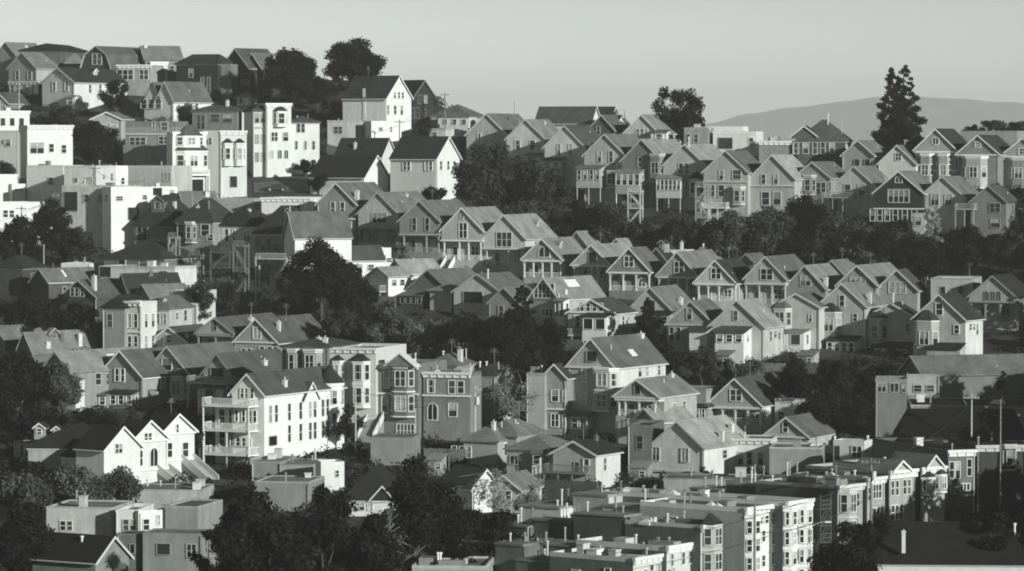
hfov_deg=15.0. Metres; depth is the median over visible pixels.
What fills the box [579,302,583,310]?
window
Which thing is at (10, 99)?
gabled house
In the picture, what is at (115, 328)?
hip roofed house
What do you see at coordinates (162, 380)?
window
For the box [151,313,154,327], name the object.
window
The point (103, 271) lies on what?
window
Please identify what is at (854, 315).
window
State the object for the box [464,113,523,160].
gabled house
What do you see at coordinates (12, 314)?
broadleaf tree
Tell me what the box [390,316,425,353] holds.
broadleaf tree
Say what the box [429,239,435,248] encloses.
window
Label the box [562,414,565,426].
window
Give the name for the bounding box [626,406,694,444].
gabled house
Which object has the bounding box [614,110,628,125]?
gabled house
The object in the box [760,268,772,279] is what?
window
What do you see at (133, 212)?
window
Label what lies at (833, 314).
bay window
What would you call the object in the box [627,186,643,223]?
back stairs
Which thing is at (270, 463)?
flat roofed house
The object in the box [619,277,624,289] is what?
door
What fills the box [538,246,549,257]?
window
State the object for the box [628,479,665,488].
shrub
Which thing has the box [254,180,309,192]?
road
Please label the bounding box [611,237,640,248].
gabled house
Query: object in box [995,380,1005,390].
window
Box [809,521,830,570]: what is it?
street lamp
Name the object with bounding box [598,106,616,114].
gabled house
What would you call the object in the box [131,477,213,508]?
flat roofed house
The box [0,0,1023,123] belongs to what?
sky
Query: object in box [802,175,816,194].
bay window
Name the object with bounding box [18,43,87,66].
hip roofed house
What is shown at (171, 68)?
window
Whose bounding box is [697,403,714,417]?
hip roofed house
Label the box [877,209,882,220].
window
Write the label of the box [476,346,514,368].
shrub
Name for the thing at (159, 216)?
hip roofed house
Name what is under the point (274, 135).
window
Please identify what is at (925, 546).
hip roofed house
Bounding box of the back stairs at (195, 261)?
[188,250,204,283]
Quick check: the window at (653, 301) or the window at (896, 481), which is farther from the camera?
the window at (653, 301)
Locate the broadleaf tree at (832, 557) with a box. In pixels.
[806,520,882,570]
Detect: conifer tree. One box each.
[511,285,538,341]
[630,297,666,349]
[870,65,927,150]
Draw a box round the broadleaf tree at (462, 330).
[443,313,496,366]
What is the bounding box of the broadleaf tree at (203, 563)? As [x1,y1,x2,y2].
[188,529,229,570]
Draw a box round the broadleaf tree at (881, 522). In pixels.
[862,511,892,551]
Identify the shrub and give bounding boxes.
[0,159,16,173]
[0,403,60,439]
[0,469,55,510]
[48,101,79,123]
[49,462,116,500]
[72,407,119,425]
[101,465,143,499]
[141,404,173,419]
[176,102,195,123]
[194,431,204,457]
[215,292,239,315]
[293,158,315,177]
[307,174,327,194]
[320,99,342,118]
[354,325,368,342]
[391,242,412,261]
[415,118,439,135]
[420,185,447,199]
[430,342,464,358]
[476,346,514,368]
[505,352,549,389]
[512,493,544,510]
[540,346,573,367]
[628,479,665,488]
[699,466,711,473]
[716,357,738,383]
[734,359,765,377]
[794,390,845,426]
[833,396,871,436]
[878,360,899,375]
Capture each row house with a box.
[461,527,692,570]
[470,527,663,570]
[505,496,723,570]
[517,480,774,570]
[602,485,814,570]
[689,471,865,547]
[725,460,887,538]
[806,457,918,524]
[839,451,947,521]
[873,437,977,514]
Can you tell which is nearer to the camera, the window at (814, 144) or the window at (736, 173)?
the window at (736, 173)
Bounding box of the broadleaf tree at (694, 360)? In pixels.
[680,345,719,384]
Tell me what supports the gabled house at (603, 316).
on the ground
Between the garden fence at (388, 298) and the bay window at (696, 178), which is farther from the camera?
the bay window at (696, 178)
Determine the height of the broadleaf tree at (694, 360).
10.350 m
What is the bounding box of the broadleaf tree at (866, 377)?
[848,356,881,398]
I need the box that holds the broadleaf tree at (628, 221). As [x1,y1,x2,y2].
[620,219,637,238]
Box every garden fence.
[217,291,261,304]
[358,296,395,307]
[423,447,469,463]
[460,315,493,321]
[487,463,506,476]
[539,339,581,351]
[667,472,705,475]
[758,362,784,375]
[802,362,819,374]
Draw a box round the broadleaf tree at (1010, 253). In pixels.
[989,230,1023,272]
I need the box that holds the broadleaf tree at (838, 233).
[815,208,867,257]
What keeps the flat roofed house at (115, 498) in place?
on the ground
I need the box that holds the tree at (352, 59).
[322,36,387,81]
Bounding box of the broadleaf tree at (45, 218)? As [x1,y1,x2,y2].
[30,197,72,267]
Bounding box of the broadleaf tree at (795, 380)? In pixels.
[773,355,818,397]
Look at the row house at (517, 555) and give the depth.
424.47 m
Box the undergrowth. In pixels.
[0,76,1023,570]
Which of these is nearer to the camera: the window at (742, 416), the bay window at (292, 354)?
the bay window at (292, 354)
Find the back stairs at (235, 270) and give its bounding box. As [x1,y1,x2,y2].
[232,240,249,291]
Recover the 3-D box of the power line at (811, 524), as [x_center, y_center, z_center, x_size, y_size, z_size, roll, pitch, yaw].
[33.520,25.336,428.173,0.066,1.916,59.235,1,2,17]
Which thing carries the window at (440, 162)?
in the gabled house at (418, 163)
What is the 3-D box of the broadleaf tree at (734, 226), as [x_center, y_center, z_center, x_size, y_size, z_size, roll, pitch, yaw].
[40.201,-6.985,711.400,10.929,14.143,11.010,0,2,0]
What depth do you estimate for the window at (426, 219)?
711.82 m
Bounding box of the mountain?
[701,97,1023,144]
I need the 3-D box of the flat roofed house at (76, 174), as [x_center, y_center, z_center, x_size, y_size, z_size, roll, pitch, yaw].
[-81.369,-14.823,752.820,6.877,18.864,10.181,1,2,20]
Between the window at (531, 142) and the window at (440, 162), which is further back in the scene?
the window at (531, 142)
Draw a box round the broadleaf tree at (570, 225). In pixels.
[554,197,596,236]
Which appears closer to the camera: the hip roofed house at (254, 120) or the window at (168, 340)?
the window at (168, 340)
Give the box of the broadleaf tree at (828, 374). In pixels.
[811,357,852,425]
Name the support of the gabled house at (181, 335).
on the ground
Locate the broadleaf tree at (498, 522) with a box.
[470,508,535,553]
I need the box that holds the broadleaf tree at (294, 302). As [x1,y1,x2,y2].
[271,281,319,314]
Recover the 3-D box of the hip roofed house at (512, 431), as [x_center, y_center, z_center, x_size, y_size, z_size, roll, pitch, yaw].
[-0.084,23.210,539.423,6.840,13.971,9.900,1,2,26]
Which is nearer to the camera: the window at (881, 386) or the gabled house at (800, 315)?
the window at (881, 386)
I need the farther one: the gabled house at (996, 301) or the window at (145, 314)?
the gabled house at (996, 301)
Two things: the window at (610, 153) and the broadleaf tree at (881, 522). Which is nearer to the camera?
the broadleaf tree at (881, 522)
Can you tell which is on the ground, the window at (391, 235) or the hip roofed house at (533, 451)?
the hip roofed house at (533, 451)
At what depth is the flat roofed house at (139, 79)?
882.12 m
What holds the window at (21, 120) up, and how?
in the flat roofed house at (11, 120)
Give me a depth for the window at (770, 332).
634.19 m
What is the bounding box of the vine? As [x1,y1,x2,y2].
[923,205,943,242]
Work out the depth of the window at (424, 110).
852.77 m
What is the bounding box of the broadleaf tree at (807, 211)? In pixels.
[780,194,828,262]
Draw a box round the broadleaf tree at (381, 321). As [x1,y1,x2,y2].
[361,305,405,343]
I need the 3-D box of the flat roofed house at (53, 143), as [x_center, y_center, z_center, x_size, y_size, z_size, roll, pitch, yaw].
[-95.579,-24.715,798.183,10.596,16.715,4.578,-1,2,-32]
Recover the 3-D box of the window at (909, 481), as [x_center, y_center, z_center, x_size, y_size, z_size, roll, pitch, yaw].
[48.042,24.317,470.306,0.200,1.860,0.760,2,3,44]
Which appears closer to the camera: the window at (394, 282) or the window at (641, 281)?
the window at (394, 282)
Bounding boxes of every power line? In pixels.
[358,391,458,399]
[478,394,548,396]
[756,470,870,510]
[756,496,870,532]
[872,404,970,465]
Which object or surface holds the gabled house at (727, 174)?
on the ground
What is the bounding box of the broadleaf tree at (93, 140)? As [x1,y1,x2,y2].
[73,120,119,164]
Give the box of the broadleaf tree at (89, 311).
[72,304,102,337]
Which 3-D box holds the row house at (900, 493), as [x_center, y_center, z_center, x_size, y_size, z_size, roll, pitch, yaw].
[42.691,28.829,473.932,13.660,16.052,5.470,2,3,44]
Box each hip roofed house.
[0,243,48,295]
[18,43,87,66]
[99,293,144,347]
[101,238,202,282]
[131,194,192,244]
[157,295,194,333]
[173,198,231,267]
[174,54,233,101]
[190,99,240,131]
[218,205,268,267]
[234,92,260,105]
[240,103,255,130]
[241,104,264,176]
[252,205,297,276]
[278,335,361,369]
[291,114,321,174]
[343,450,398,515]
[426,283,457,312]
[429,104,483,130]
[436,348,477,370]
[451,420,518,464]
[474,348,518,422]
[496,402,548,462]
[502,418,569,482]
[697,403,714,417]
[790,114,852,167]
[868,521,1023,570]
[893,408,1023,459]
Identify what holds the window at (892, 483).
in the row house at (900, 493)
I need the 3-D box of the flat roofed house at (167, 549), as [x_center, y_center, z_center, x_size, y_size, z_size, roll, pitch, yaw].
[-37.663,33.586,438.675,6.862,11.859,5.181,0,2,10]
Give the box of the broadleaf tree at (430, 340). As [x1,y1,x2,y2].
[404,318,451,358]
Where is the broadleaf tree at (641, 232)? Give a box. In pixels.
[627,217,669,250]
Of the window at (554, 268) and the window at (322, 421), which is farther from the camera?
the window at (554, 268)
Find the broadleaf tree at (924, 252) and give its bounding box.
[892,236,955,284]
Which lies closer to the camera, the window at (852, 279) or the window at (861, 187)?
the window at (852, 279)
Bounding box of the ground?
[0,80,1023,570]
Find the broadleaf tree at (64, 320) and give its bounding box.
[40,293,85,329]
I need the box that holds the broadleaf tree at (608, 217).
[586,200,631,242]
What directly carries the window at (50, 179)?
in the flat roofed house at (45, 181)
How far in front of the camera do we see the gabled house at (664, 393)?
551.50 m
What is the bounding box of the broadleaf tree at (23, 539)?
[0,500,55,570]
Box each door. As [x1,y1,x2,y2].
[369,230,374,241]
[411,239,415,251]
[431,461,436,474]
[453,246,457,259]
[494,252,499,265]
[534,264,538,276]
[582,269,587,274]
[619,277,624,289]
[628,403,634,414]
[633,469,638,482]
[705,288,711,299]
[755,290,760,298]
[980,307,986,318]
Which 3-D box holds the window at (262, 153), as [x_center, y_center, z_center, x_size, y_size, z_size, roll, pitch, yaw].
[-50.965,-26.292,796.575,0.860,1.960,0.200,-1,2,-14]
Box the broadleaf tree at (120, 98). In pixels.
[96,78,131,111]
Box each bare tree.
[362,504,424,568]
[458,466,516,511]
[486,364,537,425]
[514,470,545,503]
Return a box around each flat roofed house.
[0,108,30,129]
[0,130,23,177]
[0,174,18,200]
[0,201,52,234]
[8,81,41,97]
[9,184,25,200]
[14,440,36,462]
[17,131,18,173]
[19,124,73,178]
[27,161,73,208]
[46,490,131,535]
[53,179,138,246]
[61,257,103,274]
[64,160,117,185]
[99,260,196,288]
[102,185,152,252]
[102,496,122,499]
[115,497,153,536]
[116,64,163,95]
[116,162,127,184]
[117,530,144,570]
[123,143,166,165]
[123,300,156,348]
[124,119,187,144]
[128,160,191,192]
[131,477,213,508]
[135,509,163,530]
[143,528,212,570]
[146,183,176,197]
[150,62,168,80]
[164,499,222,567]
[167,124,209,190]
[169,289,216,316]
[191,301,215,324]
[203,130,228,197]
[217,195,260,212]
[219,131,247,197]
[221,64,237,99]
[251,448,295,480]
[255,472,324,511]
[260,197,320,215]
[261,103,292,177]
[280,448,326,475]
[315,459,343,491]
[327,115,354,154]
[330,343,405,436]
[355,116,366,137]
[357,352,446,442]
[365,121,400,140]
[371,433,420,465]
[382,247,391,265]
[412,552,493,570]
[421,363,480,440]
[429,128,453,136]
[471,545,489,555]
[490,552,542,558]
[515,534,556,540]
[526,365,547,429]
[628,420,663,472]
[663,467,764,490]
[670,241,693,253]
[684,124,713,143]
[691,385,723,415]
[706,126,747,131]
[713,130,762,156]
[731,426,776,472]
[755,136,779,158]
[758,135,794,163]
[769,436,825,474]
[775,397,806,423]
[833,435,871,462]
[875,376,906,437]
[907,371,938,397]
[907,393,967,408]
[913,213,926,233]
[923,438,948,444]
[930,276,981,302]
[949,433,1023,510]
[960,129,1023,145]
[964,395,1023,427]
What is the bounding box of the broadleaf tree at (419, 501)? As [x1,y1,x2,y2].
[380,453,457,564]
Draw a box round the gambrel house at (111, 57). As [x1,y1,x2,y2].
[80,46,141,72]
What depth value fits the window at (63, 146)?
797.98 m
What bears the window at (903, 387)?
in the flat roofed house at (890, 400)
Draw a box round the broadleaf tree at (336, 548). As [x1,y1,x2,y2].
[292,484,357,570]
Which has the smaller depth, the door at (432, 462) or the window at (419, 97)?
the door at (432, 462)
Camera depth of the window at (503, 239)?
706.28 m
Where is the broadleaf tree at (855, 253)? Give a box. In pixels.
[830,242,891,264]
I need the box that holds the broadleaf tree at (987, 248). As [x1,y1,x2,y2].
[936,224,1001,275]
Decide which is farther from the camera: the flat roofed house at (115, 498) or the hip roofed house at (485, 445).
the hip roofed house at (485, 445)
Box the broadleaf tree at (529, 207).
[513,200,547,223]
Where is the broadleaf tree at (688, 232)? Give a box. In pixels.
[663,213,712,249]
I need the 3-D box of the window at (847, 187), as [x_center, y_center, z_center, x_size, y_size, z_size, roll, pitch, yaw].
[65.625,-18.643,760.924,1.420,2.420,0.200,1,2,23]
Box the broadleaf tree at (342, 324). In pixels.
[320,306,360,340]
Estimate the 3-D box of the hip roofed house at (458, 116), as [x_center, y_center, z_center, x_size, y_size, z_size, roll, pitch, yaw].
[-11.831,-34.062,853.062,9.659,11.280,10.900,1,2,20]
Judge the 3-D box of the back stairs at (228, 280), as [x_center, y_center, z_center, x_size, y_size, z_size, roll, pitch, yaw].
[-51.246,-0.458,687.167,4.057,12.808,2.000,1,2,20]
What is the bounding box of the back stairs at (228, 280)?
[209,247,234,291]
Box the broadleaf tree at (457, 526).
[426,495,488,563]
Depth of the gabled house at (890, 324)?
642.46 m
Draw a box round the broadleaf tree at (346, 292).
[320,270,380,324]
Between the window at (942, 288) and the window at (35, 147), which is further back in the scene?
the window at (35, 147)
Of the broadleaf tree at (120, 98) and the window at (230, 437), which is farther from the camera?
the broadleaf tree at (120, 98)
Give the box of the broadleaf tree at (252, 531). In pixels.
[205,485,317,570]
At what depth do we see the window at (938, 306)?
628.49 m
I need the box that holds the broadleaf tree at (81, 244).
[52,226,95,261]
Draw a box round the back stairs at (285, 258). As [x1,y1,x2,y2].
[254,253,291,305]
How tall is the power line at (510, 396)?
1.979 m
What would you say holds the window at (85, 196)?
in the flat roofed house at (82, 204)
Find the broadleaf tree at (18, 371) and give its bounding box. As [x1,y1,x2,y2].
[0,349,53,438]
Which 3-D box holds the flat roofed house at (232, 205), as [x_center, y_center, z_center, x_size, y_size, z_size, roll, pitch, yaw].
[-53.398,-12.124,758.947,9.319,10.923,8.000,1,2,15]
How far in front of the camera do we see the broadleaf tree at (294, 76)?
863.23 m
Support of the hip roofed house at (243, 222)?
on the ground
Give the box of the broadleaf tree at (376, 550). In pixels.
[343,512,408,570]
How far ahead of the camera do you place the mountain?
14699.18 m
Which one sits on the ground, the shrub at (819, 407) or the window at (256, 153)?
the shrub at (819, 407)
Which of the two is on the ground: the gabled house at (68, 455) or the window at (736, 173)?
the gabled house at (68, 455)
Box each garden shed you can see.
[426,453,447,475]
[572,327,581,339]
[627,460,653,483]
[715,350,735,365]
[796,350,820,362]
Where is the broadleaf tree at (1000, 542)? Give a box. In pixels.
[979,511,1023,550]
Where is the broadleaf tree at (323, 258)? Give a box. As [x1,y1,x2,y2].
[280,236,363,320]
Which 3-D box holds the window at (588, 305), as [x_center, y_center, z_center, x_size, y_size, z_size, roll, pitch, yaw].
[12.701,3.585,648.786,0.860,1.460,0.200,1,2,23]
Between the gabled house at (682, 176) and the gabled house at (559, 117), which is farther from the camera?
the gabled house at (559, 117)
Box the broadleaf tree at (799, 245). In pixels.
[775,232,819,261]
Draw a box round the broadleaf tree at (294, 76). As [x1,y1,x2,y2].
[260,46,318,111]
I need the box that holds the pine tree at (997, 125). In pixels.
[977,119,1007,130]
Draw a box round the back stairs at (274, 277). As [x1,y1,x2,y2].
[270,271,290,308]
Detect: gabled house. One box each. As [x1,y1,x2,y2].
[0,42,36,85]
[0,92,32,110]
[0,324,42,354]
[6,52,81,80]
[15,327,98,362]
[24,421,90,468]
[28,256,98,302]
[30,532,133,570]
[39,67,128,112]
[42,346,138,412]
[58,445,75,468]
[61,274,122,322]
[73,424,144,483]
[89,112,133,141]
[96,335,169,409]
[116,261,180,293]
[121,418,189,483]
[135,283,186,300]
[138,44,183,80]
[140,81,212,120]
[148,398,218,479]
[154,324,202,346]
[155,341,237,403]
[176,191,218,208]
[186,348,281,415]
[194,302,275,345]
[202,364,346,467]
[227,48,269,94]
[231,311,332,350]
[249,53,286,97]
[281,201,352,283]
[308,155,389,194]
[314,182,383,244]
[334,138,393,172]
[341,68,413,131]
[352,245,385,279]
[355,191,425,252]
[365,266,412,304]
[389,136,461,198]
[390,250,441,282]
[397,189,465,265]
[397,267,475,308]
[403,80,436,126]
[438,206,503,272]
[438,464,493,512]
[450,269,532,315]
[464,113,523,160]
[480,213,557,276]
[486,285,530,316]
[489,456,543,512]
[504,119,558,164]
[520,236,583,283]
[526,275,606,326]
[532,125,600,189]
[535,106,599,129]
[542,424,623,488]
[545,361,575,434]
[546,453,552,479]
[564,297,638,343]
[565,331,668,436]
[569,232,625,291]
[572,230,604,249]
[574,134,639,203]
[591,114,630,135]
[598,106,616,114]
[605,246,663,299]
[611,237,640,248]
[611,371,699,443]
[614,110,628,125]
[614,139,681,207]
[622,107,683,144]
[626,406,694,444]
[630,284,690,335]
[652,239,683,264]
[652,402,749,476]
[654,137,721,212]
[654,249,719,299]
[664,298,722,353]
[692,248,750,310]
[698,244,728,258]
[700,150,761,219]
[707,298,785,363]
[710,362,792,432]
[740,252,764,268]
[742,254,804,310]
[750,154,803,215]
[763,412,841,444]
[770,283,827,351]
[781,253,841,297]
[799,161,856,220]
[820,281,886,351]
[828,258,855,277]
[834,254,896,294]
[836,165,888,216]
[839,140,889,171]
[867,293,917,352]
[870,162,931,228]
[876,145,919,177]
[879,268,928,311]
[897,354,1023,398]
[910,280,985,354]
[912,128,967,182]
[924,176,978,230]
[954,135,1010,188]
[955,177,1019,236]
[966,273,1023,330]
[1003,138,1023,187]
[1018,197,1023,227]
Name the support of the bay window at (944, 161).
in the gabled house at (935, 150)
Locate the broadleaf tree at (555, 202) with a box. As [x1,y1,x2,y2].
[527,167,575,230]
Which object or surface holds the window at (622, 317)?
in the gabled house at (603, 316)
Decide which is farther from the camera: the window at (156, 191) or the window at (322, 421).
the window at (156, 191)
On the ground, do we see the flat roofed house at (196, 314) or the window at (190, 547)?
the flat roofed house at (196, 314)
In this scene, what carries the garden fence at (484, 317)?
on the ground
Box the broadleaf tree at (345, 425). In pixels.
[329,402,365,451]
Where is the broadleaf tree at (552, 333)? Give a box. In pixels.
[523,317,569,355]
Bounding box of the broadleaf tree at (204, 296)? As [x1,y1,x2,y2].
[184,282,215,319]
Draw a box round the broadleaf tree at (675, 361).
[662,343,685,378]
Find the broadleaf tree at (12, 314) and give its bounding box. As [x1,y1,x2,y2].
[0,293,56,332]
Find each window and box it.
[0,100,5,109]
[0,118,4,125]
[3,210,7,217]
[5,139,10,145]
[9,210,14,217]
[10,85,14,91]
[10,118,14,125]
[14,444,18,456]
[15,70,18,79]
[16,85,20,91]
[19,118,23,124]
[19,444,23,456]
[21,85,26,93]
[27,70,31,79]
[27,85,31,93]
[30,142,43,153]
[33,85,37,93]
[48,177,53,184]
[49,143,53,151]
[49,364,63,373]
[52,82,55,90]
[59,521,65,530]
[61,144,66,152]
[63,192,77,210]
[64,81,68,90]
[66,521,72,530]
[70,288,74,296]
[74,288,78,296]
[80,288,83,296]
[83,194,88,202]
[85,177,92,184]
[92,53,101,64]
[95,372,101,385]
[97,194,101,202]
[99,266,110,276]
[105,373,108,385]
[106,314,112,327]
[114,368,118,381]
[114,443,118,453]
[115,196,123,200]
[117,69,133,79]
[119,443,122,453]
[120,368,124,381]
[122,519,128,530]
[127,313,131,327]
[128,207,138,219]
[128,336,131,346]
[129,137,145,144]
[129,519,135,530]
[129,543,134,553]
[133,314,137,327]
[133,336,137,346]
[137,227,147,240]
[139,69,148,79]
[140,99,146,108]
[140,450,142,466]
[142,195,147,199]
[142,518,149,530]
[144,313,147,327]
[144,335,147,347]
[148,99,153,108]
[148,432,151,439]
[149,447,157,466]
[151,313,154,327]
[151,334,154,347]
[153,188,161,194]
[155,99,161,108]
[156,514,160,525]
[156,543,170,554]
[157,313,159,323]
[158,136,166,143]
[160,122,167,130]
[160,313,162,323]
[160,378,164,388]
[161,358,171,370]
[163,172,170,181]
[163,313,166,324]
[165,227,170,234]
[166,334,171,342]
[167,442,172,457]
[169,66,173,71]
[169,189,174,194]
[170,366,190,399]
[175,124,203,146]
[175,145,207,171]
[175,312,178,319]
[177,224,184,237]
[182,442,188,457]
[183,309,186,320]
[184,221,196,242]
[186,543,196,557]
[188,68,192,77]
[192,179,203,190]
[196,114,204,129]
[200,224,209,236]
[206,234,213,240]
[207,77,209,93]
[210,114,219,122]
[210,367,223,379]
[213,322,216,330]
[219,229,222,241]
[222,114,231,122]
[222,138,233,165]
[224,229,228,241]
[230,176,236,186]
[230,437,234,445]
[232,229,234,241]
[234,138,245,165]
[234,410,238,421]
[235,437,240,446]
[240,388,243,398]
[241,410,245,421]
[241,437,245,446]
[242,80,248,84]
[243,230,250,241]
[244,388,248,398]
[246,438,251,446]
[249,388,253,398]
[249,410,251,421]
[252,410,256,422]
[253,327,260,338]
[255,113,259,122]
[255,134,258,143]
[255,152,258,161]
[260,113,264,122]
[261,134,264,143]
[261,152,264,161]
[261,238,264,250]
[261,259,264,269]
[267,238,270,250]
[267,259,270,269]
[268,405,272,423]
[269,149,273,158]
[269,435,276,445]
[271,132,277,141]
[272,243,280,251]
[273,106,287,126]
[274,404,278,422]
[277,149,281,158]
[282,132,288,141]
[284,149,288,158]
[286,348,300,368]
[287,403,291,420]
[287,424,291,442]
[293,205,300,210]
[298,401,302,419]
[298,423,302,440]
[301,124,304,132]
[301,349,322,367]
[308,402,311,418]
[308,422,311,439]
[313,401,316,417]
[313,421,316,439]
[321,399,324,416]
[321,420,324,438]
[325,398,329,415]
[325,420,329,437]
[330,202,334,210]
[331,355,344,379]
[333,126,342,133]
[335,470,339,476]
[340,202,344,210]
[350,353,370,407]
[355,125,363,137]
[359,502,364,510]
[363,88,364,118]
[367,264,373,270]
[367,502,372,510]
[371,213,386,222]
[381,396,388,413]
[383,352,420,417]
[383,369,389,387]
[387,105,389,114]
[387,232,394,239]
[392,279,396,285]
[393,105,396,114]
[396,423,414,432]
[400,105,402,114]
[400,279,404,285]
[402,161,406,170]
[406,161,410,170]
[411,107,414,118]
[411,217,416,230]
[415,107,418,118]
[417,95,421,103]
[423,95,427,103]
[423,109,426,116]
[424,161,428,170]
[424,217,429,230]
[427,379,434,392]
[427,403,437,420]
[428,161,432,170]
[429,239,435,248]
[434,463,440,468]
[439,161,442,169]
[448,380,455,393]
[448,403,457,416]
[452,119,456,124]
[457,380,464,393]
[459,222,467,238]
[461,119,465,124]
[463,291,482,302]
[466,446,471,457]
[471,245,478,256]
[477,133,480,144]
[489,133,492,144]
[496,232,511,246]
[498,305,503,316]
[503,443,506,455]
[505,491,511,499]
[509,455,518,464]
[513,253,520,262]
[514,140,519,149]
[529,140,534,149]
[533,283,554,297]
[533,293,558,298]
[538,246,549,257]
[541,308,554,316]
[550,266,557,274]
[551,389,558,401]
[551,413,558,426]
[557,144,560,155]
[562,390,565,401]
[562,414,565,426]
[568,144,571,155]
[574,315,580,326]
[574,462,579,471]
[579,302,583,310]
[581,368,587,382]
[581,392,587,404]
[583,458,589,471]
[586,303,590,310]
[586,351,596,361]
[588,252,596,261]
[592,303,596,311]
[592,367,618,411]
[596,126,599,134]
[597,151,601,162]
[598,303,602,311]
[599,271,606,279]
[603,457,606,470]
[605,163,620,187]
[608,151,612,162]
[621,315,624,325]
[624,256,633,266]
[634,385,640,394]
[636,435,642,449]
[637,157,641,167]
[637,367,641,377]
[638,278,645,287]
[639,471,644,476]
[640,129,643,136]
[644,129,647,136]
[645,300,654,309]
[645,366,648,376]
[648,154,665,181]
[649,564,653,570]
[652,447,659,460]
[657,365,660,375]
[657,563,660,570]
[669,327,673,340]
[670,553,674,566]
[674,261,683,272]
[676,327,680,340]
[678,163,682,173]
[681,448,688,462]
[681,551,685,564]
[684,163,688,173]
[685,134,690,142]
[685,282,693,291]
[686,308,691,319]
[687,172,703,197]
[688,550,691,563]
[691,163,695,173]
[693,134,698,142]
[701,409,704,416]
[701,513,723,570]
[709,185,714,196]
[711,268,720,278]
[718,138,732,148]
[718,185,724,196]
[719,170,723,179]
[722,449,726,458]
[724,289,731,297]
[729,389,741,401]
[731,186,745,204]
[732,169,741,179]
[733,311,737,320]
[737,412,746,420]
[737,451,743,464]
[744,514,761,570]
[746,452,752,464]
[748,137,753,146]
[750,413,759,421]
[757,452,763,465]
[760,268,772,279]
[761,174,765,183]
[761,192,769,204]
[761,530,765,541]
[761,554,765,566]
[764,515,768,523]
[769,331,771,341]
[769,506,774,570]
[771,300,792,328]
[773,174,777,183]
[773,192,780,204]
[773,289,781,300]
[777,411,784,420]
[782,422,787,432]
[783,505,798,570]
[793,142,798,153]
[797,503,813,570]
[800,276,810,285]
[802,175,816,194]
[803,142,808,153]
[808,314,811,321]
[812,142,817,153]
[816,182,825,193]
[820,142,825,153]
[824,303,841,338]
[829,143,834,152]
[833,445,839,459]
[839,295,844,306]
[839,487,857,544]
[844,184,850,195]
[850,277,865,282]
[851,445,861,458]
[852,313,857,321]
[854,159,859,165]
[857,493,859,506]
[858,184,864,195]
[864,159,869,165]
[867,309,888,347]
[867,487,869,500]
[870,209,874,220]
[872,483,881,498]
[872,507,879,522]
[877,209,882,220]
[877,382,885,391]
[884,209,889,220]
[888,189,908,202]
[888,282,905,293]
[890,383,898,392]
[890,480,894,495]
[890,505,894,520]
[892,209,897,221]
[895,153,901,160]
[895,176,902,182]
[895,480,898,495]
[895,504,898,519]
[899,504,903,519]
[901,385,905,392]
[902,209,907,221]
[902,479,906,494]
[905,323,909,331]
[907,479,911,493]
[911,209,916,221]
[913,310,939,354]
[913,385,921,391]
[915,216,921,225]
[918,154,934,182]
[921,471,935,494]
[926,385,934,391]
[930,194,938,205]
[932,137,938,144]
[934,469,947,492]
[935,303,942,314]
[936,154,952,179]
[940,286,945,293]
[944,194,951,205]
[949,461,954,478]
[950,487,954,493]
[953,325,959,333]
[955,461,960,478]
[958,286,963,293]
[959,483,970,490]
[961,156,988,187]
[966,458,971,476]
[972,323,975,330]
[975,142,980,147]
[976,323,978,334]
[984,291,988,300]
[989,203,1000,212]
[990,218,999,227]
[990,291,994,300]
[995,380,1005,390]
[996,291,1000,300]
[999,444,1016,470]
[1001,307,1009,317]
[1008,158,1023,187]
[1018,148,1023,154]
[1018,208,1021,217]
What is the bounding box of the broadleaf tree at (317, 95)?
[301,76,335,110]
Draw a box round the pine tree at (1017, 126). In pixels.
[1006,121,1023,130]
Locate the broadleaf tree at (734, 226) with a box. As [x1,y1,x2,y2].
[702,209,755,258]
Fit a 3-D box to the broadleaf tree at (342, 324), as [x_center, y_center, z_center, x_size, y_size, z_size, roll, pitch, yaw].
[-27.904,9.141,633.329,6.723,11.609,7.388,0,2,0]
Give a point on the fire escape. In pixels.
(824, 524)
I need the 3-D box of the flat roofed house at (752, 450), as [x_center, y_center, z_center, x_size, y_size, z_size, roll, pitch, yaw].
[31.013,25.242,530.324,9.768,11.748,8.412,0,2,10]
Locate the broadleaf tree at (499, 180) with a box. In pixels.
[450,140,544,209]
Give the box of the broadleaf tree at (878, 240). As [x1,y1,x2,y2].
[851,225,919,265]
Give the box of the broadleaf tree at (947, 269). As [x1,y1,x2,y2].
[932,250,962,275]
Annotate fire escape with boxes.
[813,494,831,551]
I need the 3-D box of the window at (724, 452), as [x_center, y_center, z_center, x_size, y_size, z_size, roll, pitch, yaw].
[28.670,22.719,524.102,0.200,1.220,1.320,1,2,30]
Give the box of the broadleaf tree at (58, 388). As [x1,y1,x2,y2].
[35,361,84,426]
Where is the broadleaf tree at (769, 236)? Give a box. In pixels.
[746,204,797,255]
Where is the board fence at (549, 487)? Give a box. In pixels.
[544,479,601,500]
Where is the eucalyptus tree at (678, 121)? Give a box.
[650,86,705,141]
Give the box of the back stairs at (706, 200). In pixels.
[694,182,711,223]
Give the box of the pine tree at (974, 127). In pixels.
[962,124,978,130]
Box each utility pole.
[89,166,99,185]
[355,386,355,450]
[440,93,448,127]
[475,386,481,431]
[753,503,755,570]
[861,458,879,520]
[963,394,978,436]
[999,399,1000,510]
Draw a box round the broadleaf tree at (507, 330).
[475,307,542,365]
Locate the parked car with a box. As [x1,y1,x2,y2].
[265,184,286,190]
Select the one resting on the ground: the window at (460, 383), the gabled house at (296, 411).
the gabled house at (296, 411)
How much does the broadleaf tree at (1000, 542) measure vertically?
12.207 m
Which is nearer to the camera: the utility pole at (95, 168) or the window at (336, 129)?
the utility pole at (95, 168)
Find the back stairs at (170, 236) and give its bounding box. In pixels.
[167,232,179,255]
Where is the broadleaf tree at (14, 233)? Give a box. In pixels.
[0,215,45,260]

